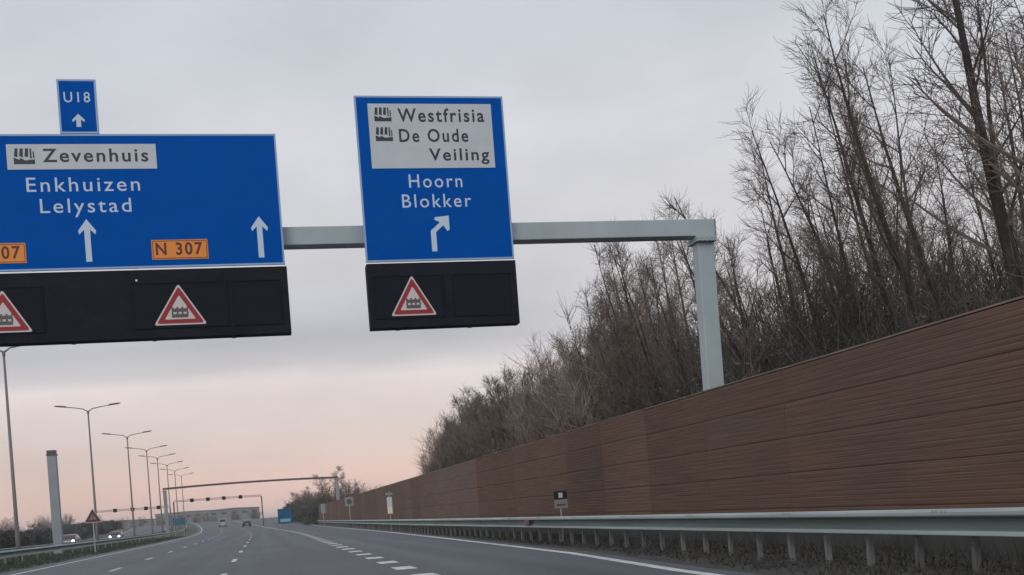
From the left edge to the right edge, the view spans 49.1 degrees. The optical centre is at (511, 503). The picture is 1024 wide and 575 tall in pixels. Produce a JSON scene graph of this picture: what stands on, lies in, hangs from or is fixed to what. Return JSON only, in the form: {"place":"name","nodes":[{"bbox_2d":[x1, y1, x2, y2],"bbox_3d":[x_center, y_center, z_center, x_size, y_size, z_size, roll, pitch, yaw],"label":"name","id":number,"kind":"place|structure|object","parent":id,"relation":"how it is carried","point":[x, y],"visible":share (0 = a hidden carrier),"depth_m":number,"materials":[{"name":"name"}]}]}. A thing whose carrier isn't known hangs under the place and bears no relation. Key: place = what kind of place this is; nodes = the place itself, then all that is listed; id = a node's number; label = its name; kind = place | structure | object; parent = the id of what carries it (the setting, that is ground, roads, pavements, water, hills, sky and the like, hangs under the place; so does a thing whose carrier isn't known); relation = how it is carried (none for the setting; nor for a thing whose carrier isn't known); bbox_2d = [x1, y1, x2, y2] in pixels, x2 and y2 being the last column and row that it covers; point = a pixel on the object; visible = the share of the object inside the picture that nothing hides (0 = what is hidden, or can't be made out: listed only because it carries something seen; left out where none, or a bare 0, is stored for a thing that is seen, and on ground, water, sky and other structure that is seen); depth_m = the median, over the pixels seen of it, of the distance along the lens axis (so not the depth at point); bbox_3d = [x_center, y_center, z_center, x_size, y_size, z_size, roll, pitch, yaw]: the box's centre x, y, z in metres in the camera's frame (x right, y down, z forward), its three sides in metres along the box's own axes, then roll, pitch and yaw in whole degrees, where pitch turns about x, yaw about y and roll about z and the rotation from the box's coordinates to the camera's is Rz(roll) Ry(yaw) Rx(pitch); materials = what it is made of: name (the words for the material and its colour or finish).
{"place":"outdoors","nodes":[
{"label":"outdoors","id":0,"kind":"place"},
{"bbox_2d":[0,525,165,558],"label":"opposite carriageway","id":1,"kind":"structure","parent":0,"point":[140,530],"depth_m":303.86,"materials":[{"name":"asphalt"}]},
{"bbox_2d":[0,524,196,572],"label":"median grass","id":2,"kind":"structure","parent":0,"point":[191,529],"depth_m":110.35,"materials":[{"name":"plant"}]},
{"bbox_2d":[46,450,63,553],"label":"steel column","id":3,"kind":"structure","parent":2,"relation":"on","point":[54,494],"depth_m":78.62,"materials":[{"name":"grey"}]},
{"bbox_2d":[0,526,170,558],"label":"guardrail","id":4,"kind":"object","parent":2,"relation":"on","point":[25,547],"visible":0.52,"depth_m":101.35,"materials":[{"name":"metal"}]},
{"bbox_2d":[0,536,182,572],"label":"guardrail","id":5,"kind":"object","parent":2,"relation":"on","point":[9,564],"depth_m":72.49,"materials":[{"name":"metal"}]},
{"bbox_2d":[84,509,101,551],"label":"warning sign","id":6,"kind":"object","parent":2,"relation":"on","point":[92,517],"visible":0.94,"depth_m":73.77,"materials":[{"name":"red"}]},
{"bbox_2d":[0,525,186,563],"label":"guardrail","id":7,"kind":"object","parent":2,"relation":"on","point":[18,552],"visible":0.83,"depth_m":73.21,"materials":[{"name":"metal"}]},
{"bbox_2d":[81,528,130,540],"bbox_3d":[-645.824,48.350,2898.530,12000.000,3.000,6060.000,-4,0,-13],"label":"ground","id":8,"kind":"structure","parent":0,"point":[106,535],"depth_m":286.04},
{"bbox_2d":[0,346,21,560],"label":"street lamp","id":9,"kind":"object","parent":8,"relation":"on","point":[17,535],"visible":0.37,"depth_m":63.53,"materials":[{"name":"metal"}]},
{"bbox_2d":[0,530,30,548],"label":"evergreen bush","id":10,"kind":"object","parent":8,"relation":"on","point":[23,535],"visible":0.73,"depth_m":169.78,"materials":[{"name":"green plant"}]},
{"bbox_2d":[19,523,52,545],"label":"evergreen bush","id":11,"kind":"object","parent":8,"relation":"on","point":[43,530],"visible":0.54,"depth_m":190.32,"materials":[{"name":"green plant"}]},
{"bbox_2d":[54,402,119,546],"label":"street lamp","id":12,"kind":"object","parent":8,"relation":"on","point":[95,510],"visible":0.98,"depth_m":97.20,"materials":[{"name":"metal"}]},
{"bbox_2d":[101,430,150,541],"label":"street lamp","id":13,"kind":"object","parent":8,"relation":"on","point":[133,522],"visible":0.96,"depth_m":126.83,"materials":[{"name":"metal"}]},
{"bbox_2d":[106,519,154,528],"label":"industrial hall","id":14,"kind":"structure","parent":8,"relation":"on","point":[147,523],"depth_m":609.94,"materials":[{"name":"grey"}]},
{"bbox_2d":[155,510,208,525],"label":"industrial hall","id":15,"kind":"structure","parent":8,"relation":"on","point":[197,514],"depth_m":596.82,"materials":[{"name":"grey"}]},
{"bbox_2d":[208,507,259,521],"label":"industrial hall","id":16,"kind":"structure","parent":8,"relation":"on","point":[216,515],"depth_m":543.32,"materials":[{"name":"grey"}]},
{"bbox_2d":[163,476,339,536],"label":"overhead gantry","id":17,"kind":"object","parent":8,"relation":"on","point":[214,484],"visible":0.96,"depth_m":172.54,"materials":[{"name":"grey metal"}]},
{"bbox_2d":[277,508,291,526],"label":"exit sign","id":18,"kind":"object","parent":8,"relation":"on","point":[284,516],"visible":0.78,"depth_m":196.03,"materials":[{"name":"blue"}]},
{"bbox_2d":[312,465,347,503],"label":"bare tree","id":19,"kind":"object","parent":8,"relation":"on","point":[341,483],"visible":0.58,"depth_m":202.77,"materials":[{"name":"brown plant"}]},
{"bbox_2d":[309,478,367,502],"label":"bare shrub","id":20,"kind":"object","parent":8,"relation":"on","point":[331,498],"visible":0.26,"depth_m":185.48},
{"bbox_2d":[417,429,467,474],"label":"bare shrub","id":21,"kind":"object","parent":8,"relation":"on","point":[437,462],"visible":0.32,"depth_m":74.08,"materials":[{"name":"plant"}]},
{"bbox_2d":[430,410,471,465],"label":"bare shrub","id":22,"kind":"object","parent":8,"relation":"on","point":[444,419],"visible":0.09,"depth_m":78.48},
{"bbox_2d":[438,401,497,462],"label":"bare shrub","id":23,"kind":"object","parent":8,"relation":"on","point":[465,447],"visible":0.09,"depth_m":66.46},
{"bbox_2d":[448,398,501,462],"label":"bare shrub","id":24,"kind":"object","parent":8,"relation":"on","point":[465,428],"visible":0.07,"depth_m":72.36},
{"bbox_2d":[466,369,518,455],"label":"bare tree","id":25,"kind":"object","parent":8,"relation":"on","point":[475,413],"visible":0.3,"depth_m":64.86,"materials":[{"name":"brown plant"}]},
{"bbox_2d":[470,367,533,454],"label":"bare tree","id":26,"kind":"object","parent":8,"relation":"on","point":[497,425],"visible":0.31,"depth_m":58.55,"materials":[{"name":"brown plant"}]},
{"bbox_2d":[282,218,723,390],"bbox_3d":[-7.878,-1.930,23.689,26.820,7.670,0.900,-4,0,-13],"label":"overhead gantry","id":27,"kind":"object","parent":8,"relation":"on","point":[700,235],"visible":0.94,"depth_m":26.03,"materials":[{"name":"metal"}]},
{"bbox_2d":[0,134,284,271],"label":"direction sign","id":28,"kind":"object","parent":27,"relation":"attached to","point":[97,201],"visible":1,"depth_m":23.18,"materials":[{"name":"blue"}]},
{"bbox_2d":[56,79,99,133],"bbox_3d":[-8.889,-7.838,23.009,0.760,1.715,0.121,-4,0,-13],"label":"diversion sign","id":29,"kind":"object","parent":28,"relation":"attached to","point":[77,106],"visible":1,"depth_m":22.95,"materials":[{"name":"blue"}]},
{"bbox_2d":[0,266,291,346],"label":"signal board","id":30,"kind":"object","parent":27,"relation":"attached to","point":[71,308],"visible":1,"depth_m":23.17,"materials":[{"name":"black"}]},
{"bbox_2d":[0,291,31,332],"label":"warning sign","id":31,"kind":"object","parent":30,"relation":"attached to","point":[12,319],"visible":1,"depth_m":22.60,"materials":[{"name":"red"}]},
{"bbox_2d":[155,285,205,325],"bbox_3d":[-6.926,-4.139,23.329,1.024,0.833,0.025,-4,0,-13],"label":"warning sign","id":32,"kind":"object","parent":30,"relation":"attached to","point":[179,308],"visible":1,"depth_m":23.32,"materials":[{"name":"red"}]},
{"bbox_2d":[353,96,513,262],"bbox_3d":[-1.721,-7.126,24.711,3.290,3.610,0.372,-4,0,-13],"label":"direction sign","id":33,"kind":"object","parent":27,"relation":"attached to","point":[433,176],"visible":1,"depth_m":24.53,"materials":[{"name":"blue"}]},
{"bbox_2d":[365,260,519,330],"bbox_3d":[-1.518,-4.577,24.720,3.315,1.445,0.360,-4,0,-13],"label":"signal board","id":34,"kind":"object","parent":27,"relation":"attached to","point":[465,294],"visible":1,"depth_m":24.59,"materials":[{"name":"black"}]},
{"bbox_2d":[392,276,435,315],"bbox_3d":[-2.159,-4.523,24.397,0.968,0.854,0.025,-4,0,-13],"label":"warning sign","id":35,"kind":"object","parent":34,"relation":"attached to","point":[413,300],"visible":1,"depth_m":24.39,"materials":[{"name":"red"}]},
{"bbox_2d":[484,375,540,425],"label":"bare tree","id":36,"kind":"object","parent":8,"relation":"on","point":[491,383],"visible":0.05,"depth_m":68.39,"materials":[{"name":"brown plant"}]},
{"bbox_2d":[488,374,540,446],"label":"bare shrub","id":37,"kind":"object","parent":8,"relation":"on","point":[503,419],"visible":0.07,"depth_m":63.75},
{"bbox_2d":[502,376,535,446],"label":"bare tree","id":38,"kind":"object","parent":8,"relation":"on","point":[524,381],"visible":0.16,"depth_m":55.16,"materials":[{"name":"brown plant"}]},
{"bbox_2d":[497,392,564,445],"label":"bare shrub","id":39,"kind":"object","parent":8,"relation":"on","point":[519,419],"visible":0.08,"depth_m":53.26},
{"bbox_2d":[495,373,574,446],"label":"bare shrub","id":40,"kind":"object","parent":8,"relation":"on","point":[510,425],"visible":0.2,"depth_m":50.99,"materials":[{"name":"plant"}]},
{"bbox_2d":[495,340,590,437],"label":"bare shrub","id":41,"kind":"object","parent":8,"relation":"on","point":[535,385],"visible":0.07,"depth_m":55.98,"materials":[{"name":"plant"}]},
{"bbox_2d":[524,334,569,419],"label":"bare shrub","id":42,"kind":"object","parent":8,"relation":"on","point":[550,351],"visible":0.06,"depth_m":64.15,"materials":[{"name":"plant"}]},
{"bbox_2d":[511,358,585,441],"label":"bare shrub","id":43,"kind":"object","parent":8,"relation":"on","point":[557,407],"visible":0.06,"depth_m":48.56,"materials":[{"name":"plant"}]},
{"bbox_2d":[505,331,635,436],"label":"bare shrub","id":44,"kind":"object","parent":8,"relation":"on","point":[567,392],"visible":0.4,"depth_m":42.55,"materials":[{"name":"plant"}]},
{"bbox_2d":[505,329,647,440],"bbox_3d":[3.268,-3.311,48.025,6.818,9.028,3.593,-2,-3,14],"label":"bare shrub","id":45,"kind":"object","parent":8,"relation":"on","point":[534,407],"visible":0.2,"depth_m":48.35,"materials":[{"name":"plant"}]},
{"bbox_2d":[544,310,612,401],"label":"bare tree","id":46,"kind":"object","parent":8,"relation":"on","point":[558,341],"visible":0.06,"depth_m":57.26,"materials":[{"name":"brown plant"}]},
{"bbox_2d":[529,359,629,436],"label":"bare shrub","id":47,"kind":"object","parent":8,"relation":"on","point":[556,401],"visible":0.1,"depth_m":42.06,"materials":[{"name":"plant"}]},
{"bbox_2d":[560,332,618,427],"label":"bare tree","id":48,"kind":"object","parent":8,"relation":"on","point":[576,360],"visible":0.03,"depth_m":52.31,"materials":[{"name":"brown plant"}]},
{"bbox_2d":[579,302,612,392],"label":"bare tree","id":49,"kind":"object","parent":8,"relation":"on","point":[591,314],"visible":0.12,"depth_m":48.75,"materials":[{"name":"brown plant"}]},
{"bbox_2d":[545,318,664,426],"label":"bare shrub","id":50,"kind":"object","parent":8,"relation":"on","point":[639,354],"visible":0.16,"depth_m":41.86,"materials":[{"name":"plant"}]},
{"bbox_2d":[570,317,653,416],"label":"bare tree","id":51,"kind":"object","parent":8,"relation":"on","point":[599,356],"visible":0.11,"depth_m":46.02,"materials":[{"name":"brown plant"}]},
{"bbox_2d":[590,288,652,420],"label":"bare tree","id":52,"kind":"object","parent":8,"relation":"on","point":[630,403],"visible":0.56,"depth_m":39.10,"materials":[{"name":"brown plant"}]},
{"bbox_2d":[569,277,680,383],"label":"bare tree","id":53,"kind":"object","parent":8,"relation":"on","point":[588,304],"visible":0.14,"depth_m":54.56,"materials":[{"name":"brown plant"}]},
{"bbox_2d":[591,242,659,350],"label":"bare tree","id":54,"kind":"object","parent":8,"relation":"on","point":[616,304],"visible":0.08,"depth_m":49.65,"materials":[{"name":"brown plant"}]},
{"bbox_2d":[584,272,667,418],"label":"bare tree","id":55,"kind":"object","parent":8,"relation":"on","point":[613,350],"visible":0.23,"depth_m":42.91,"materials":[{"name":"brown plant"}]},
{"bbox_2d":[584,242,681,401],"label":"bare tree","id":56,"kind":"object","parent":8,"relation":"on","point":[599,261],"visible":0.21,"depth_m":42.69,"materials":[{"name":"brown plant"}]},
{"bbox_2d":[593,218,680,387],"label":"bare tree","id":57,"kind":"object","parent":8,"relation":"on","point":[624,286],"visible":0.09,"depth_m":47.75,"materials":[{"name":"brown plant"}]},
{"bbox_2d":[575,318,700,421],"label":"bare shrub","id":58,"kind":"object","parent":8,"relation":"on","point":[650,375],"visible":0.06,"depth_m":41.65,"materials":[{"name":"plant"}]},
{"bbox_2d":[592,242,697,393],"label":"bare tree","id":59,"kind":"object","parent":8,"relation":"on","point":[637,304],"visible":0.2,"depth_m":44.89,"materials":[{"name":"brown plant"}]},
{"bbox_2d":[551,290,748,422],"bbox_3d":[5.291,-3.727,46.170,8.659,9.680,5.153,-4,0,-30],"label":"bare shrub","id":60,"kind":"object","parent":8,"relation":"on","point":[570,326],"visible":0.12,"depth_m":45.02,"materials":[{"name":"plant"}]},
{"bbox_2d":[595,211,722,405],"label":"bare tree","id":61,"kind":"object","parent":8,"relation":"on","point":[635,291],"visible":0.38,"depth_m":40.28,"materials":[{"name":"brown plant"}]},
{"bbox_2d":[582,242,739,414],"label":"bare tree","id":62,"kind":"object","parent":8,"relation":"on","point":[624,358],"visible":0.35,"depth_m":38.69,"materials":[{"name":"brown plant"}]},
{"bbox_2d":[637,254,697,392],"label":"bare tree","id":63,"kind":"object","parent":8,"relation":"on","point":[666,295],"visible":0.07,"depth_m":48.23,"materials":[{"name":"brown plant"}]},
{"bbox_2d":[316,295,1023,556],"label":"noise barrier","id":64,"kind":"object","parent":8,"relation":"on","point":[929,416],"visible":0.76,"depth_m":20.93,"materials":[{"name":"wood"}]},
{"bbox_2d":[317,507,1023,574],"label":"guardrail","id":65,"kind":"object","parent":8,"relation":"on","point":[976,524],"visible":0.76,"depth_m":17.64,"materials":[{"name":"metal"}]},
{"bbox_2d":[601,211,754,402],"bbox_3d":[6.477,-4.602,39.963,5.504,11.359,3.371,-4,0,-20],"label":"bare tree","id":66,"kind":"object","parent":8,"relation":"on","point":[651,343],"visible":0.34,"depth_m":39.53,"materials":[{"name":"brown plant"}]},
{"bbox_2d":[623,249,737,400],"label":"bare tree","id":67,"kind":"object","parent":8,"relation":"on","point":[644,298],"visible":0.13,"depth_m":44.11,"materials":[{"name":"brown plant"}]},
{"bbox_2d":[628,207,743,398],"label":"bare tree","id":68,"kind":"object","parent":8,"relation":"on","point":[670,333],"visible":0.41,"depth_m":35.20,"materials":[{"name":"brown plant"}]},
{"bbox_2d":[652,203,772,379],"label":"bare tree","id":69,"kind":"object","parent":8,"relation":"on","point":[738,298],"visible":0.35,"depth_m":34.70,"materials":[{"name":"brown plant"}]},
{"bbox_2d":[425,186,1023,470],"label":"undergrowth","id":70,"kind":"object","parent":8,"relation":"on","point":[852,336],"visible":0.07,"depth_m":26.91,"materials":[{"name":"brown plant"}]},
{"bbox_2d":[647,133,821,383],"bbox_3d":[6.691,-4.301,30.384,5.186,11.323,2.637,-19,3,-29],"label":"bare tree","id":71,"kind":"object","parent":8,"relation":"on","point":[787,291],"visible":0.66,"depth_m":30.47,"materials":[{"name":"brown plant"}]},
{"bbox_2d":[672,250,836,384],"bbox_3d":[7.954,-3.608,34.641,5.090,8.899,5.109,-4,0,43],"label":"bare shrub","id":72,"kind":"object","parent":8,"relation":"on","point":[765,323],"visible":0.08,"depth_m":34.23,"materials":[{"name":"plant"}]},
{"bbox_2d":[678,291,849,385],"bbox_3d":[7.873,-2.739,33.095,4.435,7.116,4.372,-4,0,43],"label":"bare shrub","id":73,"kind":"object","parent":8,"relation":"on","point":[764,342],"visible":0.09,"depth_m":32.81,"materials":[{"name":"plant"}]},
{"bbox_2d":[658,178,871,370],"bbox_3d":[8.311,-4.824,34.672,7.126,11.617,4.084,-4,0,12],"label":"bare tree","id":74,"kind":"object","parent":8,"relation":"on","point":[724,261],"visible":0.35,"depth_m":34.76,"materials":[{"name":"brown plant"}]},
{"bbox_2d":[694,209,836,356],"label":"bare tree","id":75,"kind":"object","parent":8,"relation":"on","point":[764,250],"visible":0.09,"depth_m":52.82,"materials":[{"name":"brown plant"}]},
{"bbox_2d":[729,233,822,355],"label":"bare tree","id":76,"kind":"object","parent":8,"relation":"on","point":[789,275],"visible":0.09,"depth_m":47.40,"materials":[{"name":"brown plant"}]},
{"bbox_2d":[719,72,900,367],"bbox_3d":[8.521,-5.040,29.988,3.801,12.012,6.531,-4,0,32],"label":"bare tree","id":77,"kind":"object","parent":8,"relation":"on","point":[803,274],"visible":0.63,"depth_m":28.97,"materials":[{"name":"brown plant"}]},
{"bbox_2d":[748,249,899,368],"bbox_3d":[10.282,-3.868,36.060,5.438,9.112,5.144,-4,0,22],"label":"bare shrub","id":78,"kind":"object","parent":8,"relation":"on","point":[819,306],"visible":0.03,"depth_m":35.79,"materials":[{"name":"plant"}]},
{"bbox_2d":[763,281,906,363],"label":"bare shrub","id":79,"kind":"object","parent":8,"relation":"on","point":[781,296],"visible":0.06,"depth_m":29.49,"materials":[{"name":"plant"}]},
{"bbox_2d":[727,219,975,379],"bbox_3d":[10.437,-3.881,33.650,5.808,9.124,6.505,-4,0,-40],"label":"bare shrub","id":80,"kind":"object","parent":8,"relation":"on","point":[757,303],"visible":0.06,"depth_m":33.67,"materials":[{"name":"plant"}]},
{"bbox_2d":[773,18,942,343],"bbox_3d":[8.492,-5.030,25.867,3.014,12.342,2.616,-20,3,3],"label":"bare tree","id":81,"kind":"object","parent":8,"relation":"on","point":[885,297],"visible":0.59,"depth_m":25.78,"materials":[{"name":"brown plant"}]},
{"bbox_2d":[755,13,965,340],"bbox_3d":[10.658,-7.054,33.200,4.736,15.942,6.848,-4,0,34],"label":"bare tree","id":82,"kind":"object","parent":8,"relation":"on","point":[784,142],"visible":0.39,"depth_m":33.98,"materials":[{"name":"brown plant"}]},
{"bbox_2d":[787,156,941,329],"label":"bare tree","id":83,"kind":"object","parent":8,"relation":"on","point":[817,205],"visible":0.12,"depth_m":47.44,"materials":[{"name":"brown plant"}]},
{"bbox_2d":[770,222,959,356],"bbox_3d":[13.098,-4.950,41.549,6.778,10.944,6.892,-4,0,16],"label":"bare shrub","id":84,"kind":"object","parent":8,"relation":"on","point":[854,271],"depth_m":40.54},
{"bbox_2d":[780,0,972,334],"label":"bare tree","id":85,"kind":"object","parent":8,"relation":"on","point":[876,200],"visible":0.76,"depth_m":23.28,"materials":[{"name":"brown plant"}]},
{"bbox_2d":[815,285,949,351],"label":"bare shrub","id":86,"kind":"object","parent":8,"relation":"on","point":[834,346],"visible":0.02,"depth_m":28.59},
{"bbox_2d":[764,238,1004,371],"bbox_3d":[10.200,-3.298,31.149,5.761,7.967,5.114,-4,0,-11],"label":"bare shrub","id":87,"kind":"object","parent":8,"relation":"on","point":[837,306],"visible":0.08,"depth_m":29.80,"materials":[{"name":"plant"}]},
{"bbox_2d":[803,126,982,335],"bbox_3d":[13.080,-5.729,37.470,6.004,12.906,3.053,-9,2,30],"label":"bare tree","id":88,"kind":"object","parent":8,"relation":"on","point":[942,196],"visible":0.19,"depth_m":36.25,"materials":[{"name":"brown plant"}]},
{"bbox_2d":[820,56,975,327],"bbox_3d":[10.576,-5.372,28.904,3.356,12.719,3.686,-23,5,-42],"label":"bare tree","id":89,"kind":"object","parent":8,"relation":"on","point":[899,203],"visible":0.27,"depth_m":28.52,"materials":[{"name":"brown plant"}]},
{"bbox_2d":[801,223,1023,352],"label":"bare shrub","id":90,"kind":"object","parent":8,"relation":"on","point":[861,319],"visible":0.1,"depth_m":25.78,"materials":[{"name":"plant"}]},
{"bbox_2d":[816,0,1023,326],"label":"bare tree","id":91,"kind":"object","parent":8,"relation":"on","point":[929,287],"visible":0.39,"depth_m":23.66,"materials":[{"name":"brown plant"}]},
{"bbox_2d":[842,214,1022,332],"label":"bare shrub","id":92,"kind":"object","parent":8,"relation":"on","point":[934,267],"visible":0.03,"depth_m":36.43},
{"bbox_2d":[866,0,1023,311],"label":"bare tree","id":93,"kind":"object","parent":8,"relation":"on","point":[999,214],"visible":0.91,"depth_m":20.81,"materials":[{"name":"brown plant"}]},
{"bbox_2d":[910,0,1023,276],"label":"bare tree","id":94,"kind":"object","parent":8,"relation":"on","point":[1009,157],"visible":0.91,"depth_m":20.23,"materials":[{"name":"brown plant"}]},
{"bbox_2d":[916,207,1023,316],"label":"bare shrub","id":95,"kind":"object","parent":8,"relation":"on","point":[955,257],"visible":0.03,"depth_m":40.12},
{"bbox_2d":[935,122,1023,295],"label":"bare tree","id":96,"kind":"object","parent":8,"relation":"on","point":[979,214],"visible":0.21,"depth_m":37.99,"materials":[{"name":"brown plant"}]},
{"bbox_2d":[944,170,1023,310],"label":"bare shrub","id":97,"kind":"object","parent":8,"relation":"on","point":[980,264],"visible":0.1,"depth_m":31.86,"materials":[{"name":"plant"}]},
{"bbox_2d":[947,18,1023,301],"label":"bare tree","id":98,"kind":"object","parent":8,"relation":"on","point":[1003,158],"visible":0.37,"depth_m":27.27,"materials":[{"name":"brown plant"}]},
{"bbox_2d":[958,25,1023,253],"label":"bare tree","id":99,"kind":"object","parent":8,"relation":"on","point":[1013,150],"visible":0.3,"depth_m":29.74,"materials":[{"name":"brown plant"}]},
{"bbox_2d":[0,517,760,574],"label":"carriageway","id":100,"kind":"structure","parent":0,"point":[269,550],"depth_m":35.30,"materials":[{"name":"asphalt"}]},
{"bbox_2d":[13,521,721,574],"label":"road markings","id":101,"kind":"structure","parent":100,"relation":"on","point":[598,557],"depth_m":27.12,"materials":[{"name":"paint"}]},
{"bbox_2d":[0,0,1023,531],"label":"sky","id":102,"kind":"structure","parent":0,"point":[609,105],"materials":[{"name":"grey"}]},
{"bbox_2d":[317,524,1023,574],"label":"verge","id":103,"kind":"structure","parent":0,"point":[689,562],"depth_m":17.93,"materials":[{"name":"plant"}]},
{"bbox_2d":[553,490,567,541],"bbox_3d":[1.398,0.371,31.489,0.380,1.450,0.078,-4,0,-13],"label":"hectometre sign","id":104,"kind":"object","parent":103,"relation":"on","point":[561,503],"visible":0.88,"depth_m":31.46,"materials":[{"name":"metal"}]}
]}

